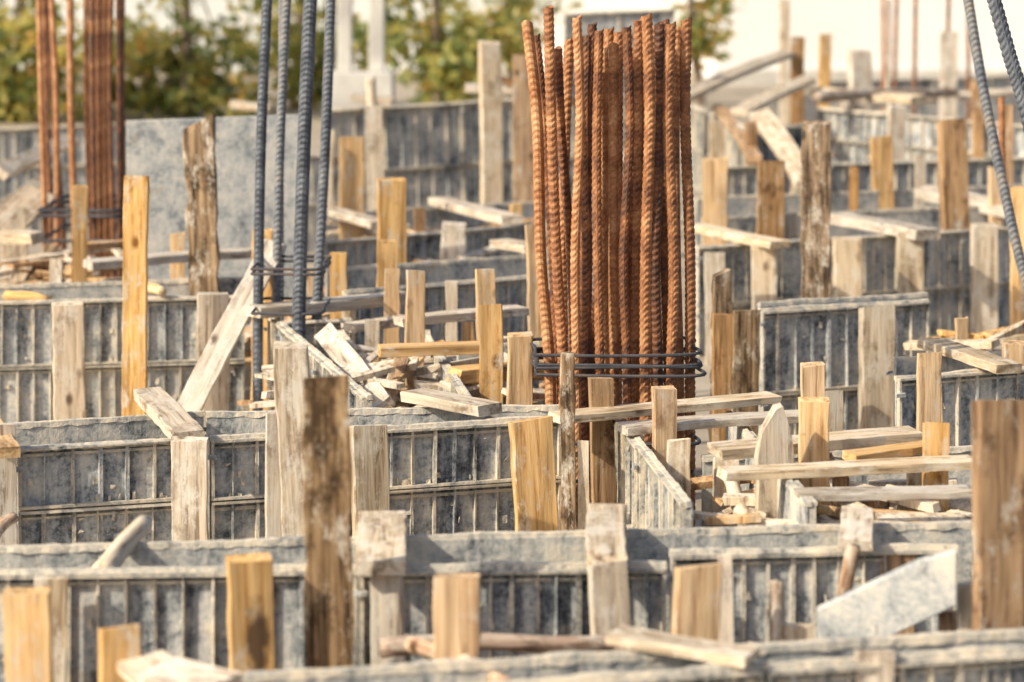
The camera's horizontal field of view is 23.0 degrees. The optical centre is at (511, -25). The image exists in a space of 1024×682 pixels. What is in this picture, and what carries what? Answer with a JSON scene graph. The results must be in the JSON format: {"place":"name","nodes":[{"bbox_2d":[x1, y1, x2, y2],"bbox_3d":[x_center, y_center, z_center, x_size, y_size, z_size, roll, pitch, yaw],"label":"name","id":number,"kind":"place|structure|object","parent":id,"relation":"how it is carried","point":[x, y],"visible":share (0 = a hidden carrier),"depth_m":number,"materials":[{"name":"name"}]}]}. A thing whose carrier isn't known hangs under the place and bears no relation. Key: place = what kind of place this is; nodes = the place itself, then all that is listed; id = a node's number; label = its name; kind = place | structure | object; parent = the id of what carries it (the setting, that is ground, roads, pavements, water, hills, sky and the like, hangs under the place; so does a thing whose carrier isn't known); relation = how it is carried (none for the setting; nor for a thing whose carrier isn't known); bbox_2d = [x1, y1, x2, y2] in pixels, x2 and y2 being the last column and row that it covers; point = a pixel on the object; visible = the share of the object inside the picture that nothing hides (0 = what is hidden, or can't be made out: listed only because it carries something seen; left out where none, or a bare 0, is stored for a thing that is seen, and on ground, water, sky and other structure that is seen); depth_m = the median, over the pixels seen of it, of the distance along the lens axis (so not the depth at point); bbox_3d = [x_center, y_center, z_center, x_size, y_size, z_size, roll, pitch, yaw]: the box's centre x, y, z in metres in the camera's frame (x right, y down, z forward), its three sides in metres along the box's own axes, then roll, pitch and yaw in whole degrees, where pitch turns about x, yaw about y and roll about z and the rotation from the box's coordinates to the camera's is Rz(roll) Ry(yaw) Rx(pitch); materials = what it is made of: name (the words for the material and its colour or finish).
{"place":"outdoors","nodes":[
{"label":"outdoors","id":0,"kind":"place"},
{"bbox_2d":[246,290,405,318],"bbox_3d":[-0.668,1.211,9.252,0.682,0.044,0.095,0,2,-38],"label":"timber plank","id":1,"kind":"object","parent":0,"point":[354,302],"visible":0.71,"depth_m":9.22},
{"bbox_2d":[314,322,395,406],"bbox_3d":[-0.526,1.304,8.349,0.083,0.038,0.947,-41,15,-8],"label":"timber brace","id":2,"kind":"object","parent":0,"point":[335,345],"visible":0.68,"depth_m":8.43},
{"bbox_2d":[379,632,613,658],"bbox_3d":[-0.028,1.340,5.047,0.476,0.047,0.041,0,0,-6],"label":"tree branch","id":3,"kind":"object","parent":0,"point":[390,647],"visible":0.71,"depth_m":5.04,"materials":[{"name":"brown plant"}]},
{"bbox_2d":[0,71,1001,526],"bbox_3d":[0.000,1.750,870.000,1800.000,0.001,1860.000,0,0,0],"label":"ground","id":4,"kind":"structure","parent":0,"point":[730,95],"depth_m":30.50,"materials":[{"name":"concrete"}]},
{"bbox_2d":[2,587,53,681],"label":"timber stake","id":5,"kind":"object","parent":4,"relation":"on","point":[27,616],"visible":1,"depth_m":4.78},
{"bbox_2d":[34,576,67,681],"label":"timber stake","id":6,"kind":"object","parent":4,"relation":"on","point":[57,586],"visible":0.52,"depth_m":5.21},
{"bbox_2d":[0,248,122,284],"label":"timber scrap heap","id":7,"kind":"object","parent":4,"relation":"on","point":[10,268],"visible":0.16,"depth_m":11.21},
{"bbox_2d":[0,123,126,231],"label":"steel formwork","id":8,"kind":"object","parent":4,"relation":"on","point":[16,141],"visible":0.22,"depth_m":17.08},
{"bbox_2d":[52,300,85,419],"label":"timber stake","id":9,"kind":"object","parent":4,"relation":"on","point":[68,370],"visible":0.73,"depth_m":9.43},
{"bbox_2d":[0,0,138,123],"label":"leafy tree","id":10,"kind":"object","parent":4,"relation":"on","point":[18,42],"visible":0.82,"depth_m":29.65,"materials":[{"name":"green plant"}]},
{"bbox_2d":[36,0,125,277],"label":"rusty rebar cage","id":11,"kind":"object","parent":4,"relation":"on","point":[102,211],"visible":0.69,"depth_m":12.40,"materials":[{"name":"metal"}]},
{"bbox_2d":[12,410,204,481],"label":"steel formwork","id":12,"kind":"object","parent":4,"relation":"on","point":[113,428],"visible":0.2,"depth_m":7.06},
{"bbox_2d":[133,387,204,438],"bbox_3d":[-0.959,1.218,6.987,0.090,0.037,0.742,-1,0,-17],"label":"timber plank","id":13,"kind":"object","parent":12,"relation":"on","point":[168,414],"visible":0.94,"depth_m":6.91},
{"bbox_2d":[16,434,207,544],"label":"steel formwork","id":14,"kind":"object","parent":4,"relation":"on","point":[91,492],"visible":0.41,"depth_m":6.70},
{"bbox_2d":[98,624,140,681],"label":"timber stake","id":15,"kind":"object","parent":4,"relation":"on","point":[116,644],"visible":0.91,"depth_m":4.58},
{"bbox_2d":[0,295,244,422],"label":"steel formwork","id":16,"kind":"object","parent":4,"relation":"on","point":[26,371],"visible":0.47,"depth_m":9.69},
{"bbox_2d":[0,277,251,398],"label":"steel formwork","id":17,"kind":"object","parent":4,"relation":"on","point":[106,289],"visible":0.18,"depth_m":10.22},
{"bbox_2d":[121,175,149,415],"bbox_3d":[-1.386,1.268,9.254,0.095,1.070,0.056,0,0,-2],"label":"timber stake","id":18,"kind":"object","parent":4,"relation":"on","point":[136,197],"visible":0.85,"depth_m":9.23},
{"bbox_2d":[59,0,272,118],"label":"leafy tree","id":19,"kind":"object","parent":4,"relation":"on","point":[187,67],"visible":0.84,"depth_m":30.89,"materials":[{"name":"green plant"}]},
{"bbox_2d":[171,436,208,540],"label":"timber stake","id":20,"kind":"object","parent":4,"relation":"on","point":[189,480],"visible":0.45,"depth_m":6.53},
{"bbox_2d":[183,114,219,295],"bbox_3d":[-1.261,1.201,10.298,0.136,1.264,0.069,-2,0,-2],"label":"timber stake","id":21,"kind":"object","parent":4,"relation":"on","point":[200,171],"visible":0.59,"depth_m":10.27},
{"bbox_2d":[126,114,297,296],"bbox_3d":[-1.348,1.176,11.440,0.801,1.083,0.020,0,0,-7],"label":"grey shuttering board","id":22,"kind":"object","parent":4,"relation":"on","point":[155,150],"visible":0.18,"depth_m":11.44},
{"bbox_2d":[197,292,229,433],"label":"timber stake","id":23,"kind":"object","parent":4,"relation":"on","point":[212,307],"visible":0.4,"depth_m":9.47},
{"bbox_2d":[178,238,286,411],"bbox_3d":[-1.020,1.278,9.124,0.095,0.782,0.038,23,-36,5],"label":"timber brace","id":24,"kind":"object","parent":4,"relation":"on","point":[215,355],"visible":0.82,"depth_m":9.07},
{"bbox_2d":[225,552,274,671],"bbox_3d":[-0.517,1.479,5.000,0.094,0.652,0.042,-1,0,-16],"label":"timber stake","id":25,"kind":"object","parent":4,"relation":"on","point":[250,621],"visible":0.92,"depth_m":4.98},
{"bbox_2d":[265,410,281,537],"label":"timber stake","id":26,"kind":"object","parent":4,"relation":"on","point":[273,526],"visible":0.26,"depth_m":6.48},
{"bbox_2d":[273,341,309,535],"bbox_3d":[-0.542,1.371,6.398,0.092,0.880,0.048,-3,0,-2],"label":"timber stake","id":27,"kind":"object","parent":4,"relation":"on","point":[291,367],"visible":0.37,"depth_m":6.38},
{"bbox_2d":[251,0,335,410],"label":"grey rebar cage","id":28,"kind":"object","parent":4,"relation":"on","point":[299,274],"visible":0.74,"depth_m":9.09,"materials":[{"name":"metal"}]},
{"bbox_2d":[202,0,391,109],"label":"leafy tree","id":29,"kind":"object","parent":4,"relation":"on","point":[293,78],"visible":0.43,"depth_m":32.69,"materials":[{"name":"green plant"}]},
{"bbox_2d":[264,317,372,409],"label":"steel formwork","id":30,"kind":"object","parent":4,"relation":"on","point":[321,364],"visible":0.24,"depth_m":8.30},
{"bbox_2d":[302,375,354,667],"bbox_3d":[-0.366,1.307,5.078,0.108,1.003,0.041,-1,0,-6],"label":"timber stake","id":31,"kind":"object","parent":4,"relation":"on","point":[329,620],"visible":0.94,"depth_m":5.06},
{"bbox_2d":[0,560,666,681],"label":"steel formwork","id":32,"kind":"object","parent":4,"relation":"on","point":[177,611],"visible":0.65,"depth_m":5.30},
{"bbox_2d":[0,0,686,70],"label":"plastered boundary wall","id":33,"kind":"structure","parent":4,"relation":"on","point":[215,8],"depth_m":46.00,"materials":[{"name":"paint"}]},
{"bbox_2d":[339,136,364,239],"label":"timber stake","id":34,"kind":"object","parent":4,"relation":"on","point":[351,173],"visible":0.41,"depth_m":12.97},
{"bbox_2d":[332,0,394,108],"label":"concrete column stub","id":35,"kind":"object","parent":4,"relation":"on","point":[348,81],"visible":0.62,"depth_m":21.95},
{"bbox_2d":[350,425,389,536],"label":"timber stake","id":36,"kind":"object","parent":4,"relation":"on","point":[370,473],"visible":0.38,"depth_m":6.73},
{"bbox_2d":[365,106,384,209],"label":"timber stake","id":37,"kind":"object","parent":4,"relation":"on","point":[374,144],"visible":0.5,"depth_m":13.98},
{"bbox_2d":[355,510,406,575],"bbox_3d":[-0.280,1.219,5.417,0.109,0.033,0.487,0,0,-3],"label":"timber plank","id":38,"kind":"object","parent":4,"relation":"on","point":[381,539],"visible":1,"depth_m":5.33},
{"bbox_2d":[204,404,558,539],"bbox_3d":[-0.378,1.496,7.242,1.031,0.509,0.043,0,0,-7],"label":"steel formwork","id":39,"kind":"object","parent":4,"relation":"on","point":[229,422],"visible":0.2,"depth_m":7.22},
{"bbox_2d":[400,388,501,416],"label":"timber plank","id":40,"kind":"object","parent":39,"relation":"on","point":[458,403],"visible":1,"depth_m":7.15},
{"bbox_2d":[208,416,560,539],"bbox_3d":[-0.346,1.497,6.946,1.022,0.512,0.044,0,0,-18],"label":"steel formwork","id":41,"kind":"object","parent":4,"relation":"on","point":[449,477],"visible":0.34,"depth_m":6.99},
{"bbox_2d":[370,575,405,665],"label":"timber stake","id":42,"kind":"object","parent":4,"relation":"on","point":[387,605],"visible":0.71,"depth_m":5.21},
{"bbox_2d":[237,329,544,408],"bbox_3d":[-0.377,1.488,8.437,1.258,0.474,1.654,0,0,0],"label":"timber scrap heap","id":43,"kind":"object","parent":4,"relation":"on","point":[383,368],"visible":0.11,"depth_m":8.28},
{"bbox_2d":[376,177,406,263],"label":"timber stake","id":44,"kind":"object","parent":4,"relation":"on","point":[391,208],"visible":0.34,"depth_m":11.18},
{"bbox_2d":[404,270,424,406],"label":"timber stake","id":45,"kind":"object","parent":4,"relation":"on","point":[415,310],"visible":0.34,"depth_m":8.48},
{"bbox_2d":[323,255,526,318],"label":"steel formwork","id":46,"kind":"object","parent":4,"relation":"on","point":[364,277],"visible":0.23,"depth_m":10.97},
{"bbox_2d":[323,223,533,296],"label":"steel formwork","id":47,"kind":"object","parent":4,"relation":"on","point":[420,246],"visible":0.26,"depth_m":12.16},
{"bbox_2d":[325,201,533,239],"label":"steel formwork","id":48,"kind":"object","parent":4,"relation":"on","point":[435,217],"visible":0.17,"depth_m":13.56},
{"bbox_2d":[342,275,527,400],"bbox_3d":[-0.285,1.497,10.178,0.949,0.507,0.043,0,0,-35],"label":"steel formwork","id":49,"kind":"object","parent":4,"relation":"on","point":[511,290],"visible":0.2,"depth_m":10.25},
{"bbox_2d":[353,0,541,103],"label":"leafy tree","id":50,"kind":"object","parent":4,"relation":"on","point":[446,65],"visible":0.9,"depth_m":29.87,"materials":[{"name":"green plant"}]},
{"bbox_2d":[331,96,574,215],"bbox_3d":[-0.393,1.225,16.285,1.723,0.811,0.059,-2,1,-21],"label":"steel formwork","id":51,"kind":"object","parent":4,"relation":"on","point":[431,149],"visible":0.41,"depth_m":16.27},
{"bbox_2d":[432,573,480,659],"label":"timber stake","id":52,"kind":"object","parent":4,"relation":"on","point":[456,610],"visible":0.82,"depth_m":4.73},
{"bbox_2d":[0,520,971,665],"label":"steel formwork","id":53,"kind":"object","parent":4,"relation":"on","point":[656,544],"visible":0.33,"depth_m":5.61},
{"bbox_2d":[478,40,502,203],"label":"timber stake","id":54,"kind":"object","parent":4,"relation":"on","point":[491,118],"visible":0.69,"depth_m":14.97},
{"bbox_2d":[479,304,503,404],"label":"timber stake","id":55,"kind":"object","parent":4,"relation":"on","point":[491,367],"visible":0.41,"depth_m":7.98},
{"bbox_2d":[411,0,583,97],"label":"leafy tree","id":56,"kind":"object","parent":4,"relation":"on","point":[525,6],"visible":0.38,"depth_m":35.67,"materials":[{"name":"green plant"}]},
{"bbox_2d":[506,331,532,404],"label":"timber stake","id":57,"kind":"object","parent":4,"relation":"on","point":[519,376],"visible":0.28,"depth_m":7.69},
{"bbox_2d":[512,55,533,201],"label":"timber stake","id":58,"kind":"object","parent":4,"relation":"on","point":[522,160],"visible":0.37,"depth_m":14.96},
{"bbox_2d":[508,416,558,531],"bbox_3d":[0.065,1.505,6.849,0.120,0.605,0.051,-3,0,-15],"label":"timber stake","id":59,"kind":"object","parent":4,"relation":"on","point":[533,471],"visible":0.5,"depth_m":6.83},
{"bbox_2d":[560,352,576,530],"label":"timber stake","id":60,"kind":"object","parent":4,"relation":"on","point":[568,519],"visible":0.58,"depth_m":6.73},
{"bbox_2d":[588,377,616,503],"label":"timber stake","id":61,"kind":"object","parent":4,"relation":"on","point":[602,458],"visible":0.53,"depth_m":7.04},
{"bbox_2d":[588,560,630,651],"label":"timber stake","id":62,"kind":"object","parent":4,"relation":"on","point":[609,597],"visible":0.63,"depth_m":5.20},
{"bbox_2d":[522,5,706,528],"bbox_3d":[0.305,0.924,7.638,0.552,1.670,0.397,0,0,0],"label":"column rebar cage","id":63,"kind":"object","parent":4,"relation":"on","point":[635,235],"depth_m":7.56,"materials":[{"name":"metal"}]},
{"bbox_2d":[242,628,1023,681],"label":"steel formwork","id":64,"kind":"object","parent":4,"relation":"on","point":[557,664],"visible":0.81,"depth_m":4.61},
{"bbox_2d":[614,418,692,528],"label":"steel formwork","id":65,"kind":"object","parent":4,"relation":"on","point":[656,496],"visible":0.36,"depth_m":6.59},
{"bbox_2d":[651,385,676,467],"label":"timber stake","id":66,"kind":"object","parent":4,"relation":"on","point":[664,414],"visible":0.23,"depth_m":6.79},
{"bbox_2d":[548,391,781,423],"bbox_3d":[0.436,1.220,7.101,0.731,0.024,0.081,0,2,-28],"label":"timber plank","id":67,"kind":"object","parent":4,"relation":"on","point":[621,411],"visible":0.81,"depth_m":7.10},
{"bbox_2d":[671,563,721,640],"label":"timber stake","id":68,"kind":"object","parent":4,"relation":"on","point":[696,602],"visible":0.63,"depth_m":4.98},
{"bbox_2d":[666,0,745,104],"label":"leafy tree","id":69,"kind":"object","parent":4,"relation":"on","point":[703,45],"visible":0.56,"depth_m":33.94,"materials":[{"name":"green plant"}]},
{"bbox_2d":[702,156,727,244],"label":"timber stake","id":70,"kind":"object","parent":4,"relation":"on","point":[714,187],"visible":0.45,"depth_m":12.77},
{"bbox_2d":[690,105,744,193],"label":"steel formwork","id":71,"kind":"object","parent":4,"relation":"on","point":[701,119],"visible":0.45,"depth_m":18.16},
{"bbox_2d":[711,313,732,441],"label":"timber stake","id":72,"kind":"object","parent":4,"relation":"on","point":[722,343],"visible":0.48,"depth_m":8.88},
{"bbox_2d":[731,309,760,435],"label":"timber stake","id":73,"kind":"object","parent":4,"relation":"on","point":[746,353],"visible":0.49,"depth_m":8.88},
{"bbox_2d":[745,121,756,164],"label":"timber stake","id":74,"kind":"object","parent":4,"relation":"on","point":[750,133],"visible":0.29,"depth_m":15.19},
{"bbox_2d":[749,108,801,190],"bbox_3d":[1.593,1.010,14.799,0.143,0.055,1.266,-15,16,-3],"label":"timber brace","id":75,"kind":"object","parent":74,"relation":"attached to","point":[775,134],"visible":0.79,"depth_m":14.82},
{"bbox_2d":[494,644,1023,681],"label":"steel formwork","id":76,"kind":"object","parent":4,"relation":"on","point":[1001,663],"visible":1,"depth_m":4.58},
{"bbox_2d":[605,625,759,667],"bbox_3d":[0.312,1.230,4.611,0.296,0.021,0.073,0,2,33],"label":"timber plank","id":77,"kind":"object","parent":76,"relation":"on","point":[687,647],"visible":1,"depth_m":4.59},
{"bbox_2d":[756,160,784,238],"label":"timber stake","id":78,"kind":"object","parent":4,"relation":"on","point":[770,205],"visible":0.49,"depth_m":12.78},
{"bbox_2d":[726,411,817,523],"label":"steel formwork","id":79,"kind":"object","parent":4,"relation":"on","point":[800,510],"visible":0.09,"depth_m":6.20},
{"bbox_2d":[754,403,793,517],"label":"timber stake","id":80,"kind":"object","parent":4,"relation":"on","point":[774,444],"visible":0.33,"depth_m":6.34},
{"bbox_2d":[666,543,958,643],"bbox_3d":[0.651,1.496,5.465,0.652,0.510,0.046,0,0,-6],"label":"steel formwork","id":81,"kind":"object","parent":4,"relation":"on","point":[810,576],"visible":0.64,"depth_m":5.47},
{"bbox_2d":[817,548,956,638],"bbox_3d":[0.753,1.259,5.064,0.292,0.229,0.030,0,0,21],"label":"plywood offcut plate","id":82,"kind":"object","parent":81,"relation":"on","point":[907,595],"visible":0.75,"depth_m":5.04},
{"bbox_2d":[798,397,829,505],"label":"timber stake","id":83,"kind":"object","parent":4,"relation":"on","point":[813,436],"visible":0.26,"depth_m":6.43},
{"bbox_2d":[800,120,831,297],"bbox_3d":[1.259,1.204,10.403,0.133,1.208,0.059,0,0,3],"label":"timber stake","id":84,"kind":"object","parent":4,"relation":"on","point":[815,240],"visible":0.64,"depth_m":10.38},
{"bbox_2d":[690,461,971,526],"bbox_3d":[0.807,1.516,6.383,0.966,0.475,1.016,0,0,0],"label":"timber scrap heap","id":85,"kind":"object","parent":4,"relation":"on","point":[892,511],"visible":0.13,"depth_m":6.29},
{"bbox_2d":[694,445,972,554],"bbox_3d":[0.899,1.556,6.920,0.808,0.510,0.043,0,0,-10],"label":"steel formwork","id":86,"kind":"object","parent":4,"relation":"on","point":[963,477],"visible":0.08,"depth_m":6.91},
{"bbox_2d":[759,298,930,434],"bbox_3d":[1.258,1.556,9.518,0.748,0.632,0.044,0,0,-23],"label":"steel formwork","id":87,"kind":"object","parent":4,"relation":"on","point":[792,338],"visible":0.47,"depth_m":9.49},
{"bbox_2d":[832,236,862,297],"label":"timber stake","id":88,"kind":"object","parent":4,"relation":"on","point":[847,273],"visible":0.48,"depth_m":11.66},
{"bbox_2d":[695,227,1009,355],"bbox_3d":[1.775,1.521,12.057,2.140,0.559,0.046,0,0,-29],"label":"steel formwork","id":89,"kind":"object","parent":4,"relation":"on","point":[946,287],"visible":0.27,"depth_m":12.09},
{"bbox_2d":[700,205,1006,244],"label":"steel formwork","id":90,"kind":"object","parent":4,"relation":"on","point":[927,216],"visible":0.18,"depth_m":13.38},
{"bbox_2d":[693,184,1023,244],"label":"steel formwork","id":91,"kind":"object","parent":4,"relation":"on","point":[740,205],"visible":0.16,"depth_m":14.45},
{"bbox_2d":[714,69,1023,84],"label":"plinth","id":92,"kind":"structure","parent":4,"relation":"on","point":[765,77],"depth_m":39.90,"materials":[{"name":"concrete"}]},
{"bbox_2d":[728,157,1023,194],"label":"steel formwork","id":93,"kind":"object","parent":4,"relation":"on","point":[742,180],"visible":0.17,"depth_m":15.26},
{"bbox_2d":[858,305,895,428],"bbox_3d":[1.342,1.510,9.249,0.130,0.603,0.069,0,0,-6],"label":"timber stake","id":94,"kind":"object","parent":4,"relation":"on","point":[877,341],"visible":0.66,"depth_m":9.22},
{"bbox_2d":[830,212,939,240],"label":"timber plank","id":95,"kind":"object","parent":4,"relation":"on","point":[915,232],"visible":0.94,"depth_m":12.11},
{"bbox_2d":[896,232,923,293],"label":"timber stake","id":96,"kind":"object","parent":4,"relation":"on","point":[910,264],"visible":0.49,"depth_m":11.87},
{"bbox_2d":[814,107,1023,162],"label":"steel formwork","id":97,"kind":"object","parent":4,"relation":"on","point":[853,132],"visible":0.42,"depth_m":17.98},
{"bbox_2d":[881,0,970,120],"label":"distant rebar cage","id":98,"kind":"object","parent":4,"relation":"on","point":[914,81],"visible":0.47,"depth_m":21.99,"materials":[{"name":"metal"}]},
{"bbox_2d":[916,351,942,431],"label":"timber stake","id":99,"kind":"object","parent":4,"relation":"on","point":[929,387],"visible":0.26,"depth_m":6.99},
{"bbox_2d":[937,119,969,230],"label":"timber stake","id":100,"kind":"object","parent":4,"relation":"on","point":[953,167],"visible":0.56,"depth_m":12.97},
{"bbox_2d":[894,366,1023,445],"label":"steel formwork","id":101,"kind":"object","parent":4,"relation":"on","point":[962,389],"visible":0.26,"depth_m":7.90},
{"bbox_2d":[917,338,1022,373],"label":"timber plank","id":102,"kind":"object","parent":101,"relation":"on","point":[984,360],"visible":0.98,"depth_m":8.00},
{"bbox_2d":[969,223,998,332],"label":"timber stake","id":103,"kind":"object","parent":4,"relation":"on","point":[984,267],"visible":0.84,"depth_m":12.07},
{"bbox_2d":[963,0,1023,294],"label":"bent starter bars","id":104,"kind":"object","parent":4,"relation":"on","point":[1010,60],"visible":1,"depth_m":8.98,"materials":[{"name":"grey metal"}]},
{"bbox_2d":[971,400,1023,630],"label":"timber stake","id":105,"kind":"object","parent":4,"relation":"on","point":[998,513],"visible":0.82,"depth_m":4.93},
{"bbox_3d":[-0.730,1.616,4.792,0.759,0.294,0.754,0,0,0],"label":"timber","id":106,"kind":"object","parent":4,"relation":"on","visible":0},
{"bbox_2d":[135,657,242,681],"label":"timber plank","id":107,"kind":"object","parent":106,"relation":"on","point":[176,669],"visible":1,"depth_m":4.43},
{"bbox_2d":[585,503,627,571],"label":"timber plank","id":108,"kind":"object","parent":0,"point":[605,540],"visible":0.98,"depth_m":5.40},
{"bbox_2d":[563,9,682,224],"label":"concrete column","id":109,"kind":"structure","parent":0,"point":[617,20],"depth_m":17.59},
{"bbox_2d":[615,409,798,435],"bbox_3d":[0.556,1.228,6.916,0.559,0.026,0.086,0,3,-21],"label":"timber plank","id":110,"kind":"object","parent":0,"point":[643,427],"visible":0.81,"depth_m":6.89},
{"bbox_2d":[707,426,922,459],"bbox_3d":[0.797,1.219,6.566,0.618,0.030,0.096,0,3,-24],"label":"timber plank","id":111,"kind":"object","parent":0,"point":[838,440],"visible":0.59,"depth_m":6.57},
{"bbox_2d":[716,455,971,480],"bbox_3d":[0.841,1.231,6.279,0.674,0.025,0.076,0,3,-14],"label":"timber plank","id":112,"kind":"object","parent":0,"point":[824,469],"visible":0.98,"depth_m":6.26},
{"bbox_2d":[691,0,1023,78],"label":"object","id":113,"kind":"structure","parent":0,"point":[851,24],"depth_m":40.00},
{"bbox_2d":[793,485,971,500],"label":"timber plank","id":114,"kind":"object","parent":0,"point":[865,493],"visible":0.97,"depth_m":6.05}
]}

